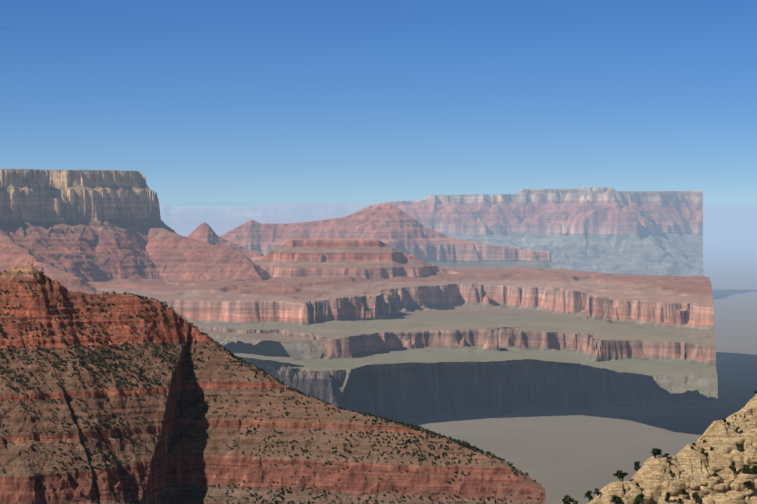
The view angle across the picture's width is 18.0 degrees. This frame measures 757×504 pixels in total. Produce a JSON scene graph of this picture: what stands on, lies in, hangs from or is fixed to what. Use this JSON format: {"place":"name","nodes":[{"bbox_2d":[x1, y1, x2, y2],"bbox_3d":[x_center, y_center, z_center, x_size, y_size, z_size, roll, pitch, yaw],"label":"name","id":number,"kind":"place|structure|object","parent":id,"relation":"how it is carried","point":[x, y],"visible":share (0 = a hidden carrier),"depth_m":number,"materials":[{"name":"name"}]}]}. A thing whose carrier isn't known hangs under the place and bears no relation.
{"place":"outdoors","nodes":[
{"label":"outdoors","id":0,"kind":"place"},
{"bbox_2d":[0,169,270,321],"bbox_3d":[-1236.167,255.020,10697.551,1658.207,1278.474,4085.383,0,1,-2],"label":"mesa","id":1,"kind":"structure","parent":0,"point":[74,230],"depth_m":11733.72,"materials":[{"name":"brown stone"}]},
{"bbox_2d":[187,222,263,258],"bbox_3d":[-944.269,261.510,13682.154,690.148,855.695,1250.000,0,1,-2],"label":"butte","id":2,"kind":"object","parent":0,"point":[204,232],"visible":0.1,"depth_m":14096.12,"materials":[{"name":"brown stone"}]},
{"bbox_2d":[0,265,545,503],"bbox_3d":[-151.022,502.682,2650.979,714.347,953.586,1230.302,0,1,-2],"label":"hillside","id":3,"kind":"structure","parent":0,"point":[192,459],"depth_m":2960.63,"materials":[{"name":"brown stone"}]},
{"bbox_2d":[0,262,540,503],"bbox_3d":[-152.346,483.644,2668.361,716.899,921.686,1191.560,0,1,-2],"label":"ridge shrubs","id":4,"kind":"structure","parent":3,"relation":"on","point":[427,431],"depth_m":2969.19,"materials":[{"name":"green plant"}]},
{"bbox_2d":[0,0,756,205],"label":"sky","id":5,"kind":"structure","parent":0,"point":[215,102],"materials":[{"name":"blue"}]},
{"bbox_2d":[220,203,550,268],"bbox_3d":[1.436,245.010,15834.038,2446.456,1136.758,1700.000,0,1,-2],"label":"terrain ridge","id":6,"kind":"structure","parent":0,"point":[397,228],"depth_m":16300.74,"materials":[{"name":"brown stone"}]},
{"bbox_2d":[191,315,717,398],"bbox_3d":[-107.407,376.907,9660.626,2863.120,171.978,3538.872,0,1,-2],"label":"canyon cliff","id":7,"kind":"structure","parent":0,"point":[672,360],"depth_m":9311.37,"materials":[{"name":"grey stone"}]},
{"bbox_2d":[88,266,713,359],"bbox_3d":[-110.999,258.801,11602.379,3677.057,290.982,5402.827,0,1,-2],"label":"canyon cliff","id":8,"kind":"structure","parent":7,"relation":"on","point":[680,302],"depth_m":10749.76,"materials":[{"name":"brown stone"}]},
{"bbox_2d":[250,239,492,319],"bbox_3d":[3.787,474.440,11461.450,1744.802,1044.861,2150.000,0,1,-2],"label":"mesa","id":9,"kind":"structure","parent":8,"relation":"on","point":[372,260],"depth_m":12010.82,"materials":[{"name":"brown stone"}]},
{"bbox_2d":[171,206,756,503],"bbox_3d":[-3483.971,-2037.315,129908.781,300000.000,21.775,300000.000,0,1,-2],"label":"ground","id":10,"kind":"structure","parent":0,"point":[575,454],"depth_m":8897.85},
{"bbox_2d":[159,201,377,236],"bbox_3d":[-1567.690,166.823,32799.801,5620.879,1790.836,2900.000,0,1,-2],"label":"distant plateau","id":11,"kind":"structure","parent":10,"relation":"on","point":[185,221],"depth_m":33872.09,"materials":[{"name":"blue"}]},
{"bbox_2d":[240,348,713,421],"bbox_3d":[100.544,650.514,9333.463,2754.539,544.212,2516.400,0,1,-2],"label":"canyon wall","id":12,"kind":"structure","parent":10,"relation":"on","point":[398,392],"depth_m":9169.27,"materials":[{"name":"grey stone"}]},
{"bbox_2d":[353,187,702,275],"bbox_3d":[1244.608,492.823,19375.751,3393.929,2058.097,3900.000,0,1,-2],"label":"distant mesa","id":13,"kind":"structure","parent":10,"relation":"on","point":[610,230],"depth_m":20666.43,"materials":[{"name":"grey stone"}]},
{"bbox_2d":[587,394,756,503],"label":"rocky slope","id":14,"kind":"structure","parent":0,"point":[653,478],"depth_m":770.44,"materials":[{"name":"stone"}]},
{"bbox_2d":[562,390,756,503],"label":"ridge shrubs","id":15,"kind":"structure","parent":14,"relation":"on","point":[619,474],"depth_m":765.23,"materials":[{"name":"green plant"}]},
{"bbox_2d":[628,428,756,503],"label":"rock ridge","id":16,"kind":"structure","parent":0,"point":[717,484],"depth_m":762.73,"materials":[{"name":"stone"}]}
]}

